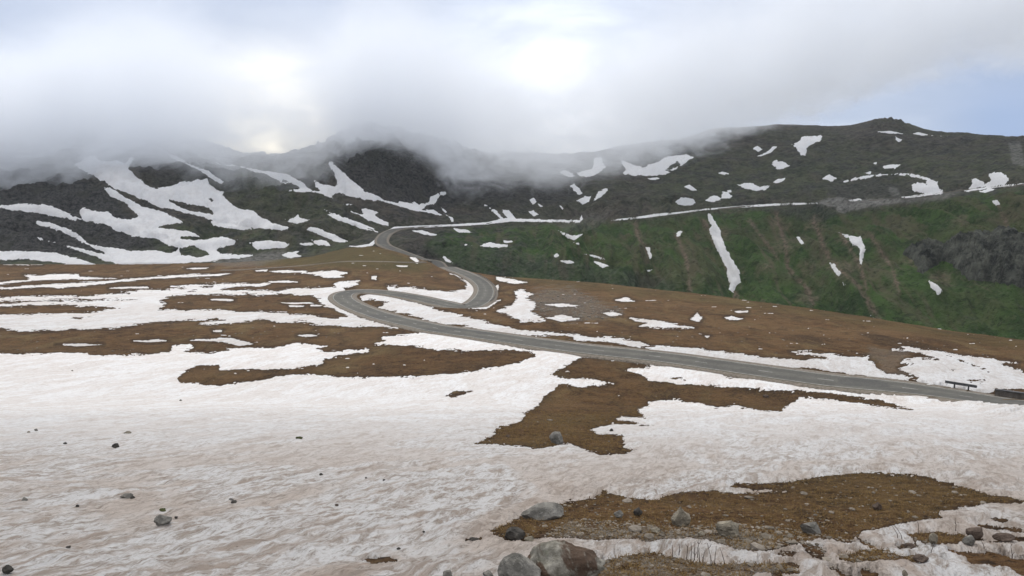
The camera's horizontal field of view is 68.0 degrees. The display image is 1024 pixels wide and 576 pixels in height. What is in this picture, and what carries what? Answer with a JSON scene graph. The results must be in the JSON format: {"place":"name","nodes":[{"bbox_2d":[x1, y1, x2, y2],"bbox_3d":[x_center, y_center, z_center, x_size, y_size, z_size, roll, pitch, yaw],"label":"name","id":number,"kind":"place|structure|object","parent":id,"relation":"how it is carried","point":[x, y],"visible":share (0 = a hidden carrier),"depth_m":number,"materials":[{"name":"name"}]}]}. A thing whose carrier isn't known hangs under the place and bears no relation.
{"place":"outdoors","nodes":[
{"label":"outdoors","id":0,"kind":"place"},
{"bbox_2d":[220,261,426,270],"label":"path","id":1,"kind":"structure","parent":0,"point":[324,263],"depth_m":373.69,"materials":[{"name":"soil"}]},
{"bbox_2d":[0,116,1023,339],"bbox_3d":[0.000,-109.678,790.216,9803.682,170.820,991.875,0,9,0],"label":"hillside","id":2,"kind":"structure","parent":0,"point":[774,259],"depth_m":571.53,"materials":[{"name":"plant"}]},
{"bbox_2d":[0,203,80,220],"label":"snow patch","id":3,"kind":"object","parent":2,"relation":"on","point":[46,210],"visible":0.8,"depth_m":532.53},
{"bbox_2d":[0,251,92,264],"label":"snow patch","id":4,"kind":"object","parent":2,"relation":"on","point":[35,255],"visible":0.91,"depth_m":452.15,"materials":[{"name":"snow"}]},
{"bbox_2d":[36,187,252,263],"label":"snow patch","id":5,"kind":"object","parent":2,"relation":"on","point":[147,222],"visible":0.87,"depth_m":479.20,"materials":[{"name":"snow"}]},
{"bbox_2d":[75,156,288,230],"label":"snow patch","id":6,"kind":"object","parent":2,"relation":"on","point":[117,174],"visible":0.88,"depth_m":576.47,"materials":[{"name":"snow"}]},
{"bbox_2d":[167,153,223,183],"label":"snow patch","id":7,"kind":"object","parent":2,"relation":"on","point":[211,175],"visible":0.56,"depth_m":631.47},
{"bbox_2d":[211,221,254,229],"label":"snow patch","id":8,"kind":"object","parent":2,"relation":"on","point":[224,225],"visible":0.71,"depth_m":518.99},
{"bbox_2d":[217,163,319,191],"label":"snow patch","id":9,"kind":"object","parent":2,"relation":"on","point":[280,177],"visible":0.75,"depth_m":632.20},
{"bbox_2d":[249,240,288,249],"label":"snow patch","id":10,"kind":"object","parent":2,"relation":"on","point":[265,244],"visible":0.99,"depth_m":472.13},
{"bbox_2d":[282,251,300,257],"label":"snow patch","id":11,"kind":"object","parent":2,"relation":"on","point":[290,254],"visible":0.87,"depth_m":458.80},
{"bbox_2d":[285,215,309,223],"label":"snow patch","id":12,"kind":"object","parent":2,"relation":"on","point":[297,219],"visible":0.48,"depth_m":520.24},
{"bbox_2d":[312,240,329,245],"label":"snow patch","id":13,"kind":"object","parent":2,"relation":"on","point":[321,242],"visible":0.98,"depth_m":475.38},
{"bbox_2d":[307,227,347,241],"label":"snow patch","id":14,"kind":"object","parent":2,"relation":"on","point":[333,237],"visible":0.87,"depth_m":487.10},
{"bbox_2d":[324,209,377,231],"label":"snow patch","id":15,"kind":"object","parent":2,"relation":"on","point":[349,221],"visible":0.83,"depth_m":511.98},
{"bbox_2d":[346,204,387,225],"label":"snow patch","id":16,"kind":"object","parent":2,"relation":"on","point":[368,215],"visible":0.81,"depth_m":539.32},
{"bbox_2d":[314,161,441,215],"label":"snow patch","id":17,"kind":"object","parent":2,"relation":"on","point":[346,186],"visible":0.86,"depth_m":583.40,"materials":[{"name":"snow"}]},
{"bbox_2d":[413,230,436,235],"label":"snow patch","id":18,"kind":"object","parent":2,"relation":"on","point":[425,232],"visible":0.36,"depth_m":497.88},
{"bbox_2d":[351,218,510,246],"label":"snow patch","id":19,"kind":"object","parent":2,"relation":"on","point":[372,243],"visible":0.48,"depth_m":529.47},
{"bbox_2d":[454,228,471,232],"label":"snow patch","id":20,"kind":"object","parent":2,"relation":"on","point":[462,230],"visible":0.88,"depth_m":501.29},
{"bbox_2d":[481,242,507,247],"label":"snow patch","id":21,"kind":"object","parent":2,"relation":"on","point":[491,244],"visible":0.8,"depth_m":470.41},
{"bbox_2d":[484,204,582,223],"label":"snow patch","id":22,"kind":"object","parent":2,"relation":"on","point":[508,214],"visible":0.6,"depth_m":549.62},
{"bbox_2d":[561,260,573,263],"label":"snow patch","id":23,"kind":"object","parent":2,"relation":"on","point":[567,262],"visible":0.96,"depth_m":434.16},
{"bbox_2d":[561,170,574,176],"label":"snow patch","id":24,"kind":"object","parent":2,"relation":"on","point":[566,173],"visible":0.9,"depth_m":777.52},
{"bbox_2d":[558,230,581,239],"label":"snow patch","id":25,"kind":"object","parent":2,"relation":"on","point":[573,237],"visible":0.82,"depth_m":490.42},
{"bbox_2d":[570,184,581,194],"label":"snow patch","id":26,"kind":"object","parent":2,"relation":"on","point":[576,189],"visible":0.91,"depth_m":723.53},
{"bbox_2d":[577,196,590,204],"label":"snow patch","id":27,"kind":"object","parent":2,"relation":"on","point":[584,200],"visible":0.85,"depth_m":671.33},
{"bbox_2d":[577,157,605,176],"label":"snow patch","id":28,"kind":"object","parent":2,"relation":"on","point":[598,166],"visible":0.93,"depth_m":816.06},
{"bbox_2d":[594,188,607,199],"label":"snow patch","id":29,"kind":"object","parent":2,"relation":"on","point":[599,194],"visible":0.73,"depth_m":688.54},
{"bbox_2d":[594,261,607,267],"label":"snow patch","id":30,"kind":"object","parent":2,"relation":"on","point":[600,264],"visible":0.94,"depth_m":443.11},
{"bbox_2d":[646,247,651,258],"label":"snow patch","id":31,"kind":"object","parent":2,"relation":"on","point":[649,253],"visible":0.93,"depth_m":473.98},
{"bbox_2d":[621,154,693,175],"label":"snow patch","id":32,"kind":"object","parent":2,"relation":"on","point":[660,167],"visible":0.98,"depth_m":806.46,"materials":[{"name":"snow"}]},
{"bbox_2d":[676,197,694,205],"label":"snow patch","id":33,"kind":"object","parent":2,"relation":"on","point":[685,201],"visible":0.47,"depth_m":656.19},
{"bbox_2d":[685,185,695,190],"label":"snow patch","id":34,"kind":"object","parent":2,"relation":"on","point":[690,187],"visible":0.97,"depth_m":714.53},
{"bbox_2d":[705,195,720,201],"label":"snow patch","id":35,"kind":"object","parent":2,"relation":"on","point":[714,198],"visible":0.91,"depth_m":670.92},
{"bbox_2d":[611,203,817,220],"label":"snow patch","id":36,"kind":"object","parent":2,"relation":"on","point":[664,214],"visible":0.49,"depth_m":583.76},
{"bbox_2d":[708,213,740,292],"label":"snow patch","id":37,"kind":"object","parent":2,"relation":"on","point":[733,273],"visible":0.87,"depth_m":491.21,"materials":[{"name":"snow"}]},
{"bbox_2d":[721,192,731,198],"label":"snow patch","id":38,"kind":"object","parent":2,"relation":"on","point":[726,195],"visible":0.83,"depth_m":682.61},
{"bbox_2d":[737,183,768,190],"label":"snow patch","id":39,"kind":"object","parent":2,"relation":"on","point":[751,186],"visible":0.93,"depth_m":690.88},
{"bbox_2d":[758,146,776,155],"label":"snow patch","id":40,"kind":"object","parent":2,"relation":"on","point":[771,149],"visible":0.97,"depth_m":824.43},
{"bbox_2d":[773,178,784,182],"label":"snow patch","id":41,"kind":"object","parent":2,"relation":"on","point":[779,180],"visible":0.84,"depth_m":714.70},
{"bbox_2d":[772,160,789,168],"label":"snow patch","id":42,"kind":"object","parent":2,"relation":"on","point":[779,164],"visible":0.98,"depth_m":763.29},
{"bbox_2d":[793,135,821,155],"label":"snow patch","id":43,"kind":"object","parent":2,"relation":"on","point":[803,144],"visible":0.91,"depth_m":839.29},
{"bbox_2d":[822,174,836,181],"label":"snow patch","id":44,"kind":"object","parent":2,"relation":"on","point":[829,177],"visible":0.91,"depth_m":698.56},
{"bbox_2d":[829,262,840,275],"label":"snow patch","id":45,"kind":"object","parent":2,"relation":"on","point":[836,270],"visible":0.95,"depth_m":435.13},
{"bbox_2d":[839,232,865,263],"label":"snow patch","id":46,"kind":"object","parent":2,"relation":"on","point":[856,241],"visible":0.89,"depth_m":467.37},
{"bbox_2d":[878,131,902,133],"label":"snow patch","id":47,"kind":"object","parent":2,"relation":"on","point":[890,132],"visible":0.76,"depth_m":839.77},
{"bbox_2d":[883,164,899,168],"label":"snow patch","id":48,"kind":"object","parent":2,"relation":"on","point":[890,166],"visible":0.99,"depth_m":685.65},
{"bbox_2d":[843,173,942,192],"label":"snow patch","id":49,"kind":"object","parent":2,"relation":"on","point":[931,186],"visible":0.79,"depth_m":598.42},
{"bbox_2d":[902,192,941,197],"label":"snow patch","id":50,"kind":"object","parent":2,"relation":"on","point":[926,194],"visible":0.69,"depth_m":566.17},
{"bbox_2d":[928,280,941,294],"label":"snow patch","id":51,"kind":"object","parent":2,"relation":"on","point":[936,287],"visible":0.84,"depth_m":390.34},
{"bbox_2d":[903,225,1023,287],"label":"rock outcrop","id":52,"kind":"object","parent":2,"relation":"on","point":[995,255],"visible":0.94,"depth_m":404.90,"materials":[{"name":"stone"}]},
{"bbox_2d":[979,188,993,192],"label":"snow patch","id":53,"kind":"object","parent":2,"relation":"on","point":[987,190],"visible":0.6,"depth_m":528.18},
{"bbox_2d":[969,172,1008,188],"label":"snow patch","id":54,"kind":"object","parent":2,"relation":"on","point":[998,178],"visible":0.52,"depth_m":551.34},
{"bbox_2d":[964,183,1022,191],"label":"snow patch","id":55,"kind":"object","parent":2,"relation":"on","point":[988,187],"visible":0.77,"depth_m":538.23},
{"bbox_2d":[0,246,1023,575],"bbox_3d":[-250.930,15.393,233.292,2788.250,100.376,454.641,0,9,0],"label":"ground","id":56,"kind":"structure","parent":0,"point":[770,332],"depth_m":127.92,"materials":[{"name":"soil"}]},
{"bbox_2d":[0,274,116,283],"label":"snow patch","id":57,"kind":"object","parent":56,"relation":"on","point":[56,277],"visible":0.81,"depth_m":350.59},
{"bbox_2d":[63,344,101,345],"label":"snow patch","id":58,"kind":"object","parent":56,"relation":"on","point":[79,344],"visible":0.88,"depth_m":123.15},
{"bbox_2d":[0,273,230,289],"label":"snow patch","id":59,"kind":"object","parent":56,"relation":"on","point":[61,285],"visible":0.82,"depth_m":301.15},
{"bbox_2d":[110,286,148,288],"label":"snow patch","id":60,"kind":"object","parent":56,"relation":"on","point":[128,287],"visible":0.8,"depth_m":281.21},
{"bbox_2d":[133,339,166,341],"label":"snow patch","id":61,"kind":"object","parent":56,"relation":"on","point":[156,340],"visible":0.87,"depth_m":131.42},
{"bbox_2d":[0,280,397,331],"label":"snow patch","id":62,"kind":"object","parent":56,"relation":"on","point":[145,306],"visible":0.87,"depth_m":183.92,"materials":[{"name":"snow"}]},
{"bbox_2d":[190,338,251,345],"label":"snow patch","id":63,"kind":"object","parent":56,"relation":"on","point":[234,341],"visible":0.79,"depth_m":130.76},
{"bbox_2d":[211,299,232,300],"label":"snow patch","id":64,"kind":"object","parent":56,"relation":"on","point":[223,299],"visible":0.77,"depth_m":227.72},
{"bbox_2d":[269,280,296,282],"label":"snow patch","id":65,"kind":"object","parent":56,"relation":"on","point":[288,281],"visible":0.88,"depth_m":296.23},
{"bbox_2d":[281,302,312,303],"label":"snow patch","id":66,"kind":"object","parent":56,"relation":"on","point":[299,303],"visible":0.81,"depth_m":216.05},
{"bbox_2d":[298,334,316,336],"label":"snow patch","id":67,"kind":"object","parent":56,"relation":"on","point":[308,335],"visible":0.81,"depth_m":138.43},
{"bbox_2d":[272,270,347,277],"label":"snow patch","id":68,"kind":"object","parent":56,"relation":"on","point":[330,274],"visible":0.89,"depth_m":320.77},
{"bbox_2d":[387,273,472,302],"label":"snow patch","id":69,"kind":"object","parent":56,"relation":"on","point":[461,296],"visible":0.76,"depth_m":245.88,"materials":[{"name":"snow"}]},
{"bbox_2d":[443,570,451,575],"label":"rock","id":70,"kind":"object","parent":56,"relation":"on","point":[447,573],"visible":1,"depth_m":6.43,"materials":[{"name":"grey stone"}]},
{"bbox_2d":[468,300,500,308],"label":"snow patch","id":71,"kind":"object","parent":56,"relation":"on","point":[485,307],"visible":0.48,"depth_m":200.73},
{"bbox_2d":[483,570,492,575],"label":"rock","id":72,"kind":"object","parent":56,"relation":"on","point":[487,573],"visible":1,"depth_m":6.47,"materials":[{"name":"grey stone"}]},
{"bbox_2d":[360,294,649,347],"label":"snow patch","id":73,"kind":"object","parent":56,"relation":"on","point":[419,310],"visible":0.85,"depth_m":166.57,"materials":[{"name":"snow"}]},
{"bbox_2d":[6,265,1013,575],"bbox_3d":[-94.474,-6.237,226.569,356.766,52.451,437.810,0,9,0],"label":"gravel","id":74,"kind":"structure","parent":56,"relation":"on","point":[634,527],"depth_m":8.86,"materials":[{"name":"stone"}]},
{"bbox_2d":[0,333,1023,575],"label":"snow","id":75,"kind":"structure","parent":56,"relation":"on","point":[196,458],"depth_m":16.50,"materials":[{"name":"snow"}]},
{"bbox_2d":[2,565,13,573],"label":"rock","id":76,"kind":"object","parent":75,"relation":"on","point":[7,569],"visible":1,"depth_m":6.61,"materials":[{"name":"stone"}]},
{"bbox_2d":[120,493,132,497],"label":"rock","id":77,"kind":"object","parent":75,"relation":"on","point":[127,495],"visible":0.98,"depth_m":11.42,"materials":[{"name":"grey stone"}]},
{"bbox_2d":[153,514,171,525],"bbox_3d":[-4.138,2.750,9.001,0.210,0.148,0.126,-17,4,3],"label":"rock","id":78,"kind":"object","parent":75,"relation":"on","point":[160,520],"visible":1,"depth_m":8.97,"materials":[{"name":"grey stone"}]},
{"bbox_2d":[497,553,540,575],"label":"boulder","id":79,"kind":"object","parent":75,"relation":"on","point":[514,564],"visible":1,"depth_m":6.21,"materials":[{"name":"grey stone"}]},
{"bbox_2d":[524,536,533,541],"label":"rock","id":80,"kind":"object","parent":75,"relation":"on","point":[530,538],"visible":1,"depth_m":8.11,"materials":[{"name":"beige stone"}]},
{"bbox_2d":[528,540,604,575],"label":"boulder","id":81,"kind":"object","parent":75,"relation":"on","point":[557,558],"visible":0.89,"depth_m":6.32,"materials":[{"name":"stone"}]},
{"bbox_2d":[912,554,928,562],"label":"rock","id":82,"kind":"object","parent":75,"relation":"on","point":[921,558],"visible":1,"depth_m":7.04,"materials":[{"name":"stone"}]},
{"bbox_2d":[929,533,937,543],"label":"rock","id":83,"kind":"object","parent":75,"relation":"on","point":[933,537],"visible":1,"depth_m":8.17,"materials":[{"name":"beige stone"}]},
{"bbox_2d":[962,535,974,545],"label":"rock","id":84,"kind":"object","parent":75,"relation":"on","point":[969,540],"visible":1,"depth_m":8.15,"materials":[{"name":"grey stone"}]},
{"bbox_2d":[992,532,1014,541],"bbox_3d":[5.416,2.751,8.358,0.221,0.093,0.123,5,10,28],"label":"rock","id":85,"kind":"object","parent":75,"relation":"on","point":[1005,537],"visible":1,"depth_m":8.34,"materials":[{"name":"stone"}]},
{"bbox_2d":[496,277,527,283],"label":"snow patch","id":86,"kind":"object","parent":56,"relation":"on","point":[512,281],"visible":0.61,"depth_m":323.46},
{"bbox_2d":[505,526,525,540],"bbox_3d":[0.032,2.723,8.443,0.226,0.138,0.193,5,10,29],"label":"rock","id":87,"kind":"object","parent":56,"relation":"on","point":[512,533],"visible":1,"depth_m":8.38,"materials":[{"name":"stone"}]},
{"bbox_2d":[497,289,545,322],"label":"snow patch","id":88,"kind":"object","parent":56,"relation":"on","point":[521,307],"visible":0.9,"depth_m":191.81,"materials":[{"name":"snow"}]},
{"bbox_2d":[521,502,563,520],"bbox_3d":[0.392,2.922,9.879,0.570,0.218,0.285,-7,7,1],"label":"rock","id":89,"kind":"object","parent":56,"relation":"on","point":[543,511],"visible":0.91,"depth_m":9.82,"materials":[{"name":"grey stone"}]},
{"bbox_2d":[549,431,563,444],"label":"rock","id":90,"kind":"object","parent":56,"relation":"on","point":[555,437],"visible":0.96,"depth_m":22.02,"materials":[{"name":"grey stone"}]},
{"bbox_2d":[545,315,579,321],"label":"snow patch","id":91,"kind":"object","parent":56,"relation":"on","point":[561,318],"visible":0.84,"depth_m":169.77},
{"bbox_2d":[547,303,579,306],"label":"snow patch","id":92,"kind":"object","parent":56,"relation":"on","point":[561,305],"visible":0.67,"depth_m":207.88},
{"bbox_2d":[136,255,1010,395],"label":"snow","id":93,"kind":"structure","parent":56,"relation":"on","point":[597,331],"depth_m":143.42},
{"bbox_2d":[603,310,621,315],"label":"snow patch","id":94,"kind":"object","parent":56,"relation":"on","point":[612,314],"visible":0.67,"depth_m":179.66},
{"bbox_2d":[614,510,623,517],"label":"rock","id":95,"kind":"object","parent":56,"relation":"on","point":[618,514],"visible":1,"depth_m":9.72,"materials":[{"name":"grey stone"}]},
{"bbox_2d":[616,297,634,301],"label":"snow patch","id":96,"kind":"object","parent":56,"relation":"on","point":[625,299],"visible":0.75,"depth_m":229.58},
{"bbox_2d":[633,507,642,515],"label":"rock","id":97,"kind":"object","parent":56,"relation":"on","point":[637,511],"visible":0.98,"depth_m":9.96,"materials":[{"name":"stone"}]},
{"bbox_2d":[650,527,659,532],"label":"rock","id":98,"kind":"object","parent":56,"relation":"on","point":[656,530],"visible":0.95,"depth_m":8.84,"materials":[{"name":"beige stone"}]},
{"bbox_2d":[629,317,693,328],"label":"snow patch","id":99,"kind":"object","parent":56,"relation":"on","point":[656,323],"visible":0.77,"depth_m":157.20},
{"bbox_2d":[328,183,1023,401],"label":"verge","id":100,"kind":"structure","parent":56,"relation":"on","point":[354,296],"depth_m":118.89,"materials":[{"name":"gravel"}]},
{"bbox_2d":[945,380,976,389],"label":"guardrail","id":101,"kind":"object","parent":100,"relation":"on","point":[961,384],"visible":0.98,"depth_m":82.78,"materials":[{"name":"metal"}]},
{"bbox_2d":[994,389,1023,398],"bbox_3d":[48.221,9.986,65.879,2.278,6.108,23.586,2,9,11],"label":"barrier","id":102,"kind":"object","parent":100,"relation":"on","point":[1009,394],"visible":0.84,"depth_m":75.59,"materials":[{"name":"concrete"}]},
{"bbox_2d":[671,507,690,526],"bbox_3d":[2.083,2.826,9.369,0.245,0.274,0.172,0,9,0],"label":"rock","id":103,"kind":"object","parent":56,"relation":"on","point":[680,517],"visible":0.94,"depth_m":9.31,"materials":[{"name":"beige stone"}]},
{"bbox_2d":[690,314,701,321],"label":"snow patch","id":104,"kind":"object","parent":56,"relation":"on","point":[697,317],"visible":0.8,"depth_m":171.66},
{"bbox_2d":[715,520,738,536],"bbox_3d":[2.463,2.732,8.647,0.274,0.192,0.246,0,9,0],"label":"rock","id":105,"kind":"object","parent":56,"relation":"on","point":[727,528],"visible":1,"depth_m":8.59,"materials":[{"name":"beige stone"}]},
{"bbox_2d":[725,316,742,319],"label":"snow patch","id":106,"kind":"object","parent":56,"relation":"on","point":[732,318],"visible":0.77,"depth_m":171.23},
{"bbox_2d":[645,345,914,380],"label":"snow patch","id":107,"kind":"object","parent":56,"relation":"on","point":[831,362],"visible":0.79,"depth_m":105.49,"materials":[{"name":"snow"}]},
{"bbox_2d":[800,522,820,533],"bbox_3d":[3.534,2.843,8.978,0.239,0.162,0.141,4,10,24],"label":"rock","id":108,"kind":"object","parent":56,"relation":"on","point":[811,527],"visible":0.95,"depth_m":8.93,"materials":[{"name":"grey stone"}]},
{"bbox_2d":[872,502,881,509],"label":"rock","id":109,"kind":"object","parent":56,"relation":"on","point":[877,506],"visible":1,"depth_m":10.60,"materials":[{"name":"stone"}]},
{"bbox_2d":[903,543,915,547],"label":"rock","id":110,"kind":"object","parent":56,"relation":"on","point":[911,545],"visible":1,"depth_m":8.10,"materials":[{"name":"stone"}]},
{"bbox_2d":[892,346,1023,392],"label":"snow patch","id":111,"kind":"object","parent":56,"relation":"on","point":[932,371],"visible":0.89,"depth_m":97.91,"materials":[{"name":"snow"}]},
{"bbox_2d":[965,527,983,538],"bbox_3d":[5.245,2.785,8.615,0.162,0.141,0.167,-8,12,-41],"label":"rock","id":112,"kind":"object","parent":56,"relation":"on","point":[976,532],"visible":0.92,"depth_m":8.57,"materials":[{"name":"stone"}]},
{"bbox_2d":[0,0,1023,153],"label":"sky","id":113,"kind":"structure","parent":0,"point":[249,76],"materials":[{"name":"white"}]},
{"bbox_2d":[332,184,1023,404],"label":"road","id":114,"kind":"structure","parent":0,"point":[483,297],"depth_m":116.30,"materials":[{"name":"asphalt"}]},
{"bbox_2d":[347,290,967,396],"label":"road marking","id":115,"kind":"object","parent":114,"relation":"on","point":[649,355],"visible":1,"depth_m":112.50,"materials":[{"name":"white paint"}]},
{"bbox_2d":[333,269,990,402],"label":"road marking","id":116,"kind":"object","parent":114,"relation":"on","point":[626,357],"visible":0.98,"depth_m":113.26,"materials":[{"name":"white paint"}]},
{"bbox_2d":[351,269,1023,400],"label":"road marking","id":117,"kind":"object","parent":114,"relation":"on","point":[661,352],"visible":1,"depth_m":113.80,"materials":[{"name":"white paint"}]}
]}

